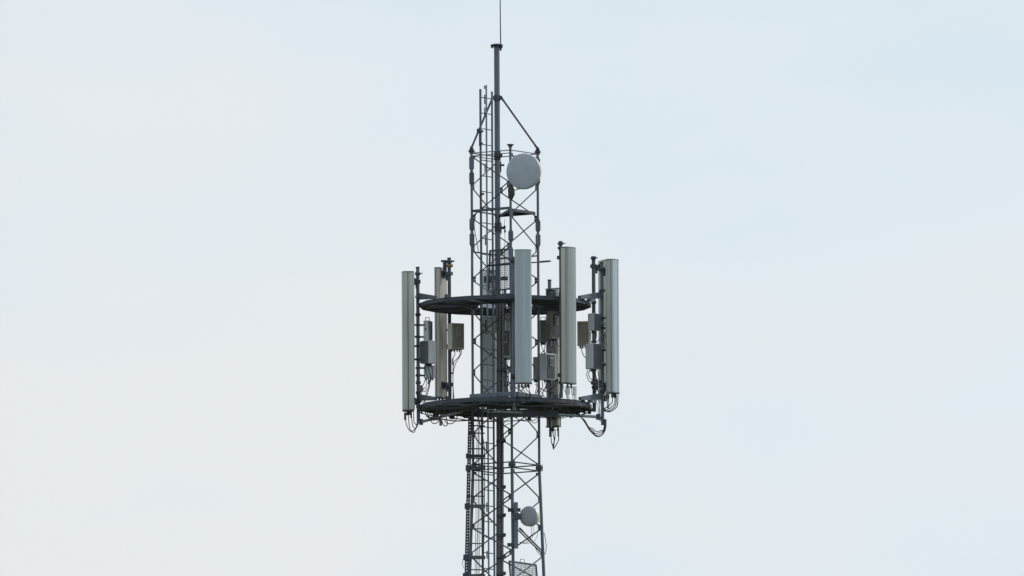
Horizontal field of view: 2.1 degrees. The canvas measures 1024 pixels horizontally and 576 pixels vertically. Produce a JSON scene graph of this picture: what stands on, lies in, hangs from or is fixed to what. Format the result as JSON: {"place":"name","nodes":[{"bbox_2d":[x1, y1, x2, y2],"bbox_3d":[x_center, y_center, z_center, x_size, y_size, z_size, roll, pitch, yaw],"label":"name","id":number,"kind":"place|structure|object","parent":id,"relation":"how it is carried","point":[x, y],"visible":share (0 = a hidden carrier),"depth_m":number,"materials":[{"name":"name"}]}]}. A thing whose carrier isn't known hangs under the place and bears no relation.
{"place":"outdoors","nodes":[
{"label":"outdoors","id":0,"kind":"place"},
{"bbox_2d":[0,0,1023,575],"label":"sky","id":1,"kind":"structure","parent":0,"point":[213,213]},
{"label":"ground","id":2,"kind":"structure","parent":0,"visible":0},
{"bbox_2d":[468,144,544,575],"bbox_3d":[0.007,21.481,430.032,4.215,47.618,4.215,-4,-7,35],"label":"lattice tower","id":3,"kind":"structure","parent":2,"relation":"on","point":[510,212],"depth_m":431.98,"materials":[{"name":"metal"}]},
{"bbox_2d":[462,416,484,575],"bbox_3d":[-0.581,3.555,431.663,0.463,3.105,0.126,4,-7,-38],"label":"cable tray","id":4,"kind":"object","parent":3,"relation":"attached to","point":[468,505],"visible":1,"depth_m":431.63,"materials":[{"name":"metal"}]},
{"bbox_2d":[479,423,481,573],"bbox_3d":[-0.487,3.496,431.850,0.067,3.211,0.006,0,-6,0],"label":"feeder cable","id":5,"kind":"object","parent":4,"relation":"hanging from","point":[480,529],"visible":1,"depth_m":431.79,"materials":[{"name":"black rubber"}]},
{"bbox_2d":[477,416,484,573],"bbox_3d":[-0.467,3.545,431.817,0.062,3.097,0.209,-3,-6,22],"label":"feeder cable","id":6,"kind":"object","parent":4,"relation":"attached to","point":[484,493],"visible":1,"depth_m":431.91,"materials":[{"name":"black rubber"}]},
{"bbox_2d":[470,97,493,148],"bbox_3d":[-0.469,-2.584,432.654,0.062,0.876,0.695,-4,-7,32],"label":"stay rod","id":7,"kind":"object","parent":3,"relation":"attached to","point":[477,133],"visible":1,"depth_m":432.50,"materials":[{"name":"metal"}]},
{"bbox_2d":[479,85,494,575],"bbox_3d":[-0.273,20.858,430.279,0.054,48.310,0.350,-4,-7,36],"label":"climbing ladder","id":8,"kind":"object","parent":3,"relation":"attached to","point":[485,113],"visible":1,"depth_m":432.31,"materials":[{"name":"metal"}]},
{"bbox_2d":[479,128,482,145],"bbox_3d":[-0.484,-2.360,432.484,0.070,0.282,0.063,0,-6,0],"label":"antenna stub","id":9,"kind":"object","parent":8,"relation":"attached to","point":[480,131],"visible":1,"depth_m":432.46,"materials":[{"name":"metal"}]},
{"bbox_2d":[491,43,505,332],"bbox_3d":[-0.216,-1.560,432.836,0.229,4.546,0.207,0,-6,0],"label":"antenna mast","id":10,"kind":"object","parent":3,"relation":"attached to","point":[498,227],"visible":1,"depth_m":432.85,"materials":[{"name":"metal"}]},
{"bbox_2d":[500,0,501,50],"bbox_3d":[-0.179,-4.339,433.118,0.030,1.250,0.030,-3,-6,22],"label":"lightning rod","id":11,"kind":"object","parent":10,"relation":"attached to","point":[500,26],"visible":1,"depth_m":433.09,"materials":[{"name":"metal"}]},
{"bbox_2d":[500,96,538,149],"bbox_3d":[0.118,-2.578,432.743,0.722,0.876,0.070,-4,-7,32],"label":"stay rod","id":12,"kind":"object","parent":10,"relation":"attached to","point":[520,124],"visible":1,"depth_m":432.73,"materials":[{"name":"metal"}]},
{"bbox_2d":[487,248,509,292],"bbox_3d":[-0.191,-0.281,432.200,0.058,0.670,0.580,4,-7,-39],"label":"hatch","id":13,"kind":"object","parent":3,"relation":"attached to","point":[500,264],"visible":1,"depth_m":432.21,"materials":[{"name":"metal"}]},
{"bbox_2d":[496,367,505,574],"bbox_3d":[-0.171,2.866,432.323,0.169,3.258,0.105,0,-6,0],"label":"cable hanger","id":14,"kind":"object","parent":3,"relation":"attached to","point":[502,487],"visible":1,"depth_m":432.20,"materials":[{"name":"metal"}]},
{"bbox_2d":[496,292,497,575],"bbox_3d":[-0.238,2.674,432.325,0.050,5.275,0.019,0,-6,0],"label":"feeder cable","id":15,"kind":"object","parent":14,"relation":"attached to","point":[496,443],"visible":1,"depth_m":432.33,"materials":[{"name":"black rubber"}]},
{"bbox_2d":[497,333,498,575],"bbox_3d":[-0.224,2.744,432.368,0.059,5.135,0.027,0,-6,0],"label":"feeder cable","id":16,"kind":"object","parent":14,"relation":"attached to","point":[498,453],"visible":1,"depth_m":432.37,"materials":[{"name":"black rubber"}]},
{"bbox_2d":[498,291,500,575],"bbox_3d":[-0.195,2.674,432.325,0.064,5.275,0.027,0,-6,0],"label":"feeder cable","id":17,"kind":"object","parent":14,"relation":"attached to","point":[499,428],"visible":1,"depth_m":432.35,"materials":[{"name":"black rubber"}]},
{"bbox_2d":[500,319,500,575],"bbox_3d":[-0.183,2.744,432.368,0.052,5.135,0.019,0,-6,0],"label":"feeder cable","id":18,"kind":"object","parent":14,"relation":"attached to","point":[500,446],"visible":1,"depth_m":432.37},
{"bbox_2d":[501,291,502,575],"bbox_3d":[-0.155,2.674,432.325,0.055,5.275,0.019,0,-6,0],"label":"feeder cable","id":19,"kind":"object","parent":14,"relation":"attached to","point":[502,455],"visible":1,"depth_m":432.30,"materials":[{"name":"black rubber"}]},
{"bbox_2d":[503,303,503,575],"bbox_3d":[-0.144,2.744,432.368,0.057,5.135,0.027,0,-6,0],"label":"feeder cable","id":20,"kind":"object","parent":14,"relation":"attached to","point":[503,436],"visible":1,"depth_m":432.39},
{"bbox_2d":[501,311,501,517],"bbox_3d":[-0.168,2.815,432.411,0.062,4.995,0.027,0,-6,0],"label":"feeder cable","id":21,"kind":"object","parent":3,"relation":"attached to","point":[501,417],"visible":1,"depth_m":432.47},
{"bbox_2d":[504,219,505,292],"bbox_3d":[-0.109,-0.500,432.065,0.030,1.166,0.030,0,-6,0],"label":"signal cable","id":22,"kind":"object","parent":3,"relation":"attached to","point":[504,248],"visible":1,"depth_m":432.07,"materials":[{"name":"metal"}]},
{"bbox_2d":[419,292,590,315],"bbox_3d":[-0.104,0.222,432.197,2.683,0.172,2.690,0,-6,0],"label":"ring platform","id":23,"kind":"structure","parent":3,"relation":"attached to","point":[458,305],"depth_m":431.74,"materials":[{"name":"metal"}]},
{"bbox_2d":[558,241,565,397],"bbox_3d":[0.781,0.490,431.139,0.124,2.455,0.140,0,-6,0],"label":"mounting pole","id":24,"kind":"object","parent":23,"relation":"attached to","point":[560,243],"visible":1,"depth_m":431.13,"materials":[{"name":"metal"}]},
{"bbox_2d":[557,247,576,404],"bbox_3d":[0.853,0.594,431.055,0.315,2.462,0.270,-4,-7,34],"label":"panel antenna","id":25,"kind":"object","parent":24,"relation":"attached to","point":[567,374],"visible":1,"depth_m":430.96,"materials":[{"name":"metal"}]},
{"bbox_2d":[578,262,605,424],"bbox_3d":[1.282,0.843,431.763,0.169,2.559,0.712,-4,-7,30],"label":"mounting pole","id":26,"kind":"object","parent":23,"relation":"attached to","point":[600,296],"visible":1,"depth_m":431.93,"materials":[{"name":"metal"}]},
{"bbox_2d":[492,410,600,419],"bbox_3d":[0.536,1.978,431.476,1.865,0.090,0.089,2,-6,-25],"label":"outrigger bar","id":27,"kind":"object","parent":26,"relation":"attached to","point":[597,416],"visible":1,"depth_m":431.60,"materials":[{"name":"metal"}]},
{"bbox_2d":[490,411,560,416],"bbox_3d":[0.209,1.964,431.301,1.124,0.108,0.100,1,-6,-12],"label":"support beam","id":28,"kind":"structure","parent":27,"relation":"attached to","point":[539,414],"depth_m":431.29,"materials":[{"name":"metal"}]},
{"bbox_2d":[585,343,605,420],"bbox_3d":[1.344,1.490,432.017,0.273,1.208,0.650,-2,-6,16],"label":"radio unit","id":29,"kind":"object","parent":26,"relation":"attached to","point":[593,355],"visible":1,"depth_m":431.81,"materials":[{"name":"paint"}]},
{"bbox_2d":[588,313,605,347],"bbox_3d":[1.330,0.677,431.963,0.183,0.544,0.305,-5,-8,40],"label":"radio unit","id":30,"kind":"object","parent":26,"relation":"attached to","point":[594,323],"visible":1,"depth_m":431.88,"materials":[{"name":"paint"}]},
{"bbox_2d":[577,259,619,436],"bbox_3d":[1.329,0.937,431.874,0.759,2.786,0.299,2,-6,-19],"label":"panel antenna","id":31,"kind":"object","parent":26,"relation":"attached to","point":[611,384],"visible":1,"depth_m":431.87,"materials":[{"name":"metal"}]},
{"bbox_2d":[587,256,597,411],"bbox_3d":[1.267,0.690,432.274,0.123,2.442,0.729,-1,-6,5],"label":"mounting pole","id":32,"kind":"object","parent":23,"relation":"attached to","point":[593,303],"visible":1,"depth_m":432.57,"materials":[{"name":"metal"}]},
{"bbox_2d":[577,321,596,356],"bbox_3d":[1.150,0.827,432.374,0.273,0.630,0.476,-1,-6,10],"label":"radio unit","id":33,"kind":"object","parent":32,"relation":"attached to","point":[582,334],"visible":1,"depth_m":432.40,"materials":[{"name":"metal"}]},
{"bbox_2d":[594,380,599,403],"bbox_3d":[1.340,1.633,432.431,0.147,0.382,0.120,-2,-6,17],"label":"coupler box","id":34,"kind":"object","parent":32,"relation":"attached to","point":[596,388],"visible":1,"depth_m":432.40,"materials":[{"name":"metal"}]},
{"bbox_2d":[590,260,607,401],"bbox_3d":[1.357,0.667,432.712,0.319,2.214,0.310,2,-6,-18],"label":"panel antenna","id":35,"kind":"object","parent":32,"relation":"attached to","point":[596,266],"visible":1,"depth_m":432.70,"materials":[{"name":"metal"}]},
{"bbox_2d":[420,391,592,420],"bbox_3d":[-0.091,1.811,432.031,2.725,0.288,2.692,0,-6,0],"label":"ring platform","id":36,"kind":"structure","parent":3,"relation":"attached to","point":[491,397],"depth_m":431.56,"materials":[{"name":"metal"}]},
{"bbox_2d":[415,267,436,422],"bbox_3d":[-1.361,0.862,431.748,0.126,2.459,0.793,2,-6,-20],"label":"mounting pole","id":37,"kind":"object","parent":36,"relation":"attached to","point":[419,296],"visible":1,"depth_m":432.00,"materials":[{"name":"metal"}]},
{"bbox_2d":[402,271,420,432],"bbox_3d":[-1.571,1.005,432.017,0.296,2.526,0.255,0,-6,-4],"label":"panel antenna","id":38,"kind":"object","parent":37,"relation":"attached to","point":[410,401],"visible":1,"depth_m":431.91,"materials":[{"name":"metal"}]},
{"bbox_2d":[418,385,425,402],"bbox_3d":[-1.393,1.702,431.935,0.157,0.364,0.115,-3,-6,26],"label":"coupler box","id":39,"kind":"object","parent":37,"relation":"attached to","point":[420,388],"visible":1,"depth_m":431.91,"materials":[{"name":"metal"}]},
{"bbox_2d":[415,317,432,340],"bbox_3d":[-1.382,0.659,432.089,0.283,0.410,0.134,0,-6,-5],"label":"radio unit","id":40,"kind":"object","parent":37,"relation":"attached to","point":[427,325],"visible":1,"depth_m":432.05,"materials":[{"name":"paint"}]},
{"bbox_2d":[415,365,434,402],"bbox_3d":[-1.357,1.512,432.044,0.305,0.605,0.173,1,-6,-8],"label":"radio unit","id":41,"kind":"object","parent":37,"relation":"attached to","point":[427,372],"visible":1,"depth_m":432.02,"materials":[{"name":"paint"}]},
{"bbox_2d":[415,340,435,383],"bbox_3d":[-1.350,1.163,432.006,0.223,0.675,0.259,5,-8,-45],"label":"radio unit","id":42,"kind":"object","parent":37,"relation":"attached to","point":[427,353],"visible":1,"depth_m":431.95,"materials":[{"name":"paint"}]},
{"bbox_2d":[418,410,462,424],"bbox_3d":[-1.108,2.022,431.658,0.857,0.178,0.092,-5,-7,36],"label":"outrigger bar","id":43,"kind":"object","parent":37,"relation":"attached to","point":[421,421],"visible":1,"depth_m":431.62,"materials":[{"name":"metal"}]},
{"bbox_2d":[446,258,452,398],"bbox_3d":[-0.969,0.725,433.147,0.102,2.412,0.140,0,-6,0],"label":"mounting pole","id":44,"kind":"object","parent":36,"relation":"attached to","point":[449,264],"visible":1,"depth_m":433.12,"materials":[{"name":"metal"}]},
{"bbox_2d":[434,260,453,399],"bbox_3d":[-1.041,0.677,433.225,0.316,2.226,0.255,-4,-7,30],"label":"panel antenna","id":45,"kind":"object","parent":44,"relation":"attached to","point":[442,384],"visible":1,"depth_m":433.19,"materials":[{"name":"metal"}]},
{"bbox_2d":[446,323,463,396],"bbox_3d":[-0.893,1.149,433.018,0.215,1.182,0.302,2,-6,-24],"label":"radio unit","id":46,"kind":"object","parent":44,"relation":"attached to","point":[455,335],"visible":1,"depth_m":432.95,"materials":[{"name":"metal"}]},
{"bbox_2d":[426,416,483,421],"bbox_3d":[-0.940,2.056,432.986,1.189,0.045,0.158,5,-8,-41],"label":"ring cable","id":47,"kind":"object","parent":36,"relation":"attached to","point":[453,420],"visible":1,"depth_m":433.11,"materials":[{"name":"black rubber"}]},
{"bbox_2d":[448,404,486,411],"bbox_3d":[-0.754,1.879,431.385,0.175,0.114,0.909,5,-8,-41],"label":"ring cable","id":48,"kind":"object","parent":36,"relation":"attached to","point":[468,409],"visible":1,"depth_m":431.23,"materials":[{"name":"black rubber"}]},
{"bbox_2d":[440,401,510,405],"bbox_3d":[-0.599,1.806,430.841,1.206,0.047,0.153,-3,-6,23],"label":"ring cable","id":49,"kind":"object","parent":36,"relation":"attached to","point":[474,404],"visible":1,"depth_m":430.75,"materials":[{"name":"black rubber"}]},
{"bbox_2d":[475,410,477,559],"bbox_3d":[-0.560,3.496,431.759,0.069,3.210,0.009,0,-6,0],"label":"feeder cable","id":50,"kind":"object","parent":36,"relation":"hanging from","point":[476,465],"visible":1,"depth_m":431.73,"materials":[{"name":"black rubber"}]},
{"bbox_2d":[476,410,479,573],"bbox_3d":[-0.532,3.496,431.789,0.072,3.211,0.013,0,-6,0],"label":"feeder cable","id":51,"kind":"object","parent":36,"relation":"hanging from","point":[478,490],"visible":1,"depth_m":431.82,"materials":[{"name":"black rubber"}]},
{"bbox_2d":[478,410,480,573],"bbox_3d":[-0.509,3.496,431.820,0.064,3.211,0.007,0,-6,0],"label":"feeder cable","id":52,"kind":"object","parent":36,"relation":"hanging from","point":[479,475],"visible":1,"depth_m":431.88,"materials":[{"name":"black rubber"}]},
{"bbox_2d":[455,418,531,421],"bbox_3d":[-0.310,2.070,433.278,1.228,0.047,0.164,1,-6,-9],"label":"ring cable","id":53,"kind":"object","parent":36,"relation":"attached to","point":[492,421],"visible":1,"depth_m":433.33,"materials":[{"name":"black rubber"}]},
{"bbox_2d":[503,290,506,409],"bbox_3d":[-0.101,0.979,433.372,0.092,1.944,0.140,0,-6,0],"label":"mounting pole","id":54,"kind":"object","parent":36,"relation":"attached to","point":[505,383],"visible":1,"depth_m":433.31,"materials":[{"name":"metal"}]},
{"bbox_2d":[479,270,508,409],"bbox_3d":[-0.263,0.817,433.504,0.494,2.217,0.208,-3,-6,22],"label":"panel antenna","id":55,"kind":"object","parent":54,"relation":"attached to","point":[485,341],"visible":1,"depth_m":433.49,"materials":[{"name":"metal"}]},
{"bbox_2d":[504,329,509,391],"bbox_3d":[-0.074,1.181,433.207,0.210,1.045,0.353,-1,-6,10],"label":"radio unit","id":56,"kind":"object","parent":54,"relation":"attached to","point":[506,344],"visible":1,"depth_m":433.07,"materials":[{"name":"paint"}]},
{"bbox_2d":[504,313,509,328],"bbox_3d":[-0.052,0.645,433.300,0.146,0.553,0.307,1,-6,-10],"label":"radio unit","id":57,"kind":"object","parent":54,"relation":"attached to","point":[507,323],"visible":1,"depth_m":433.23,"materials":[{"name":"paint"}]},
{"bbox_2d":[510,257,515,409],"bbox_3d":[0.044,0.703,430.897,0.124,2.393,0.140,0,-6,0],"label":"mounting pole","id":58,"kind":"object","parent":36,"relation":"attached to","point":[513,336],"visible":1,"depth_m":430.87,"materials":[{"name":"metal"}]},
{"bbox_2d":[510,249,531,398],"bbox_3d":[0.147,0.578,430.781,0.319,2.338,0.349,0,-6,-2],"label":"panel antenna","id":59,"kind":"object","parent":58,"relation":"attached to","point":[523,325],"visible":1,"depth_m":430.63,"materials":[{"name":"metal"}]},
{"bbox_2d":[479,403,562,406],"bbox_3d":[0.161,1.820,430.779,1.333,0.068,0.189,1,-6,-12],"label":"ring cable","id":60,"kind":"object","parent":36,"relation":"attached to","point":[524,405],"visible":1,"depth_m":430.70,"materials":[{"name":"black rubber"}]},
{"bbox_2d":[547,279,551,426],"bbox_3d":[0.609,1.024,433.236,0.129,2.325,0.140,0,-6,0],"label":"mounting pole","id":61,"kind":"object","parent":36,"relation":"attached to","point":[549,343],"visible":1,"depth_m":433.23,"materials":[{"name":"metal"}]},
{"bbox_2d":[533,357,537,381],"bbox_3d":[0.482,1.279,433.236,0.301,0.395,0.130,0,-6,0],"label":"radio unit","id":62,"kind":"object","parent":61,"relation":"attached to","point":[535,365],"visible":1,"depth_m":433.19,"materials":[{"name":"metal"}]},
{"bbox_2d":[540,317,549,351],"bbox_3d":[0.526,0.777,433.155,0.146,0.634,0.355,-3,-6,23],"label":"radio unit","id":63,"kind":"object","parent":61,"relation":"attached to","point":[543,333],"visible":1,"depth_m":433.02,"materials":[{"name":"metal"}]},
{"bbox_2d":[535,351,558,396],"bbox_3d":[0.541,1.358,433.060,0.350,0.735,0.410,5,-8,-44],"label":"radio unit","id":64,"kind":"object","parent":61,"relation":"attached to","point":[547,367],"visible":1,"depth_m":432.88,"materials":[{"name":"paint"}]},
{"bbox_2d":[546,345,552,352],"bbox_3d":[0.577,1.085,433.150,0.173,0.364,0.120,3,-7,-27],"label":"coupler box","id":65,"kind":"object","parent":61,"relation":"attached to","point":[549,348],"visible":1,"depth_m":433.11,"materials":[{"name":"metal"}]},
{"bbox_2d":[547,383,554,397],"bbox_3d":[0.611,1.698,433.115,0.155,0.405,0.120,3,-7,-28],"label":"coupler box","id":66,"kind":"object","parent":61,"relation":"attached to","point":[550,385],"visible":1,"depth_m":433.07,"materials":[{"name":"metal"}]},
{"bbox_2d":[546,312,558,353],"bbox_3d":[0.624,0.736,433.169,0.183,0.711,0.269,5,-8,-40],"label":"radio unit","id":67,"kind":"object","parent":61,"relation":"attached to","point":[552,318],"visible":1,"depth_m":433.08,"materials":[{"name":"metal"}]},
{"bbox_2d":[545,288,560,448],"bbox_3d":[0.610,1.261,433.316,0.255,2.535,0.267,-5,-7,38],"label":"panel antenna","id":68,"kind":"object","parent":61,"relation":"attached to","point":[556,423],"visible":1,"depth_m":433.27,"materials":[{"name":"metal"}]},
{"bbox_2d":[554,354,557,381],"bbox_3d":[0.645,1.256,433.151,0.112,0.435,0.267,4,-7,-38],"label":"radio unit","id":69,"kind":"object","parent":61,"relation":"attached to","point":[556,366],"visible":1,"depth_m":433.05,"materials":[{"name":"metal"}]},
{"bbox_2d":[538,401,584,405],"bbox_3d":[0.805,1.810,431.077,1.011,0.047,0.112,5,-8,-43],"label":"ring cable","id":70,"kind":"object","parent":36,"relation":"attached to","point":[560,404],"visible":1,"depth_m":430.95,"materials":[{"name":"black rubber"}]},
{"bbox_2d":[507,502,520,548],"bbox_3d":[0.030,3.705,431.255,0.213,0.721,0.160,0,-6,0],"label":"dish mount","id":71,"kind":"object","parent":3,"relation":"attached to","point":[515,509],"visible":1,"depth_m":431.19,"materials":[{"name":"metal"}]},
{"bbox_2d":[512,506,539,543],"bbox_3d":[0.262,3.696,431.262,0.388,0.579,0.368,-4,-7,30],"label":"microwave dish","id":72,"kind":"object","parent":71,"relation":"attached to","point":[529,516],"visible":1,"depth_m":431.19,"materials":[{"name":"paint"}]},
{"bbox_2d":[491,260,550,266],"bbox_3d":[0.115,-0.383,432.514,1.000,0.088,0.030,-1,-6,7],"label":"cross bar","id":73,"kind":"object","parent":3,"relation":"attached to","point":[539,262],"visible":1,"depth_m":432.46,"materials":[{"name":"metal"}]},
{"bbox_2d":[508,559,537,575],"bbox_3d":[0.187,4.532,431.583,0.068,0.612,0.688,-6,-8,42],"label":"hatch","id":74,"kind":"object","parent":3,"relation":"attached to","point":[520,568],"visible":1,"depth_m":431.59,"materials":[{"name":"metal"}]},
{"bbox_2d":[506,153,541,199],"bbox_3d":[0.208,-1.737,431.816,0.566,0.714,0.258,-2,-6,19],"label":"microwave dish","id":75,"kind":"object","parent":3,"relation":"attached to","point":[523,170],"visible":1,"depth_m":431.71,"materials":[{"name":"paint"}]},
{"bbox_2d":[519,527,542,551],"bbox_3d":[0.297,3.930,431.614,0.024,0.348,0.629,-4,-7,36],"label":"side strut","id":76,"kind":"object","parent":3,"relation":"attached to","point":[521,530],"visible":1,"depth_m":431.60,"materials":[{"name":"metal"}]}
]}

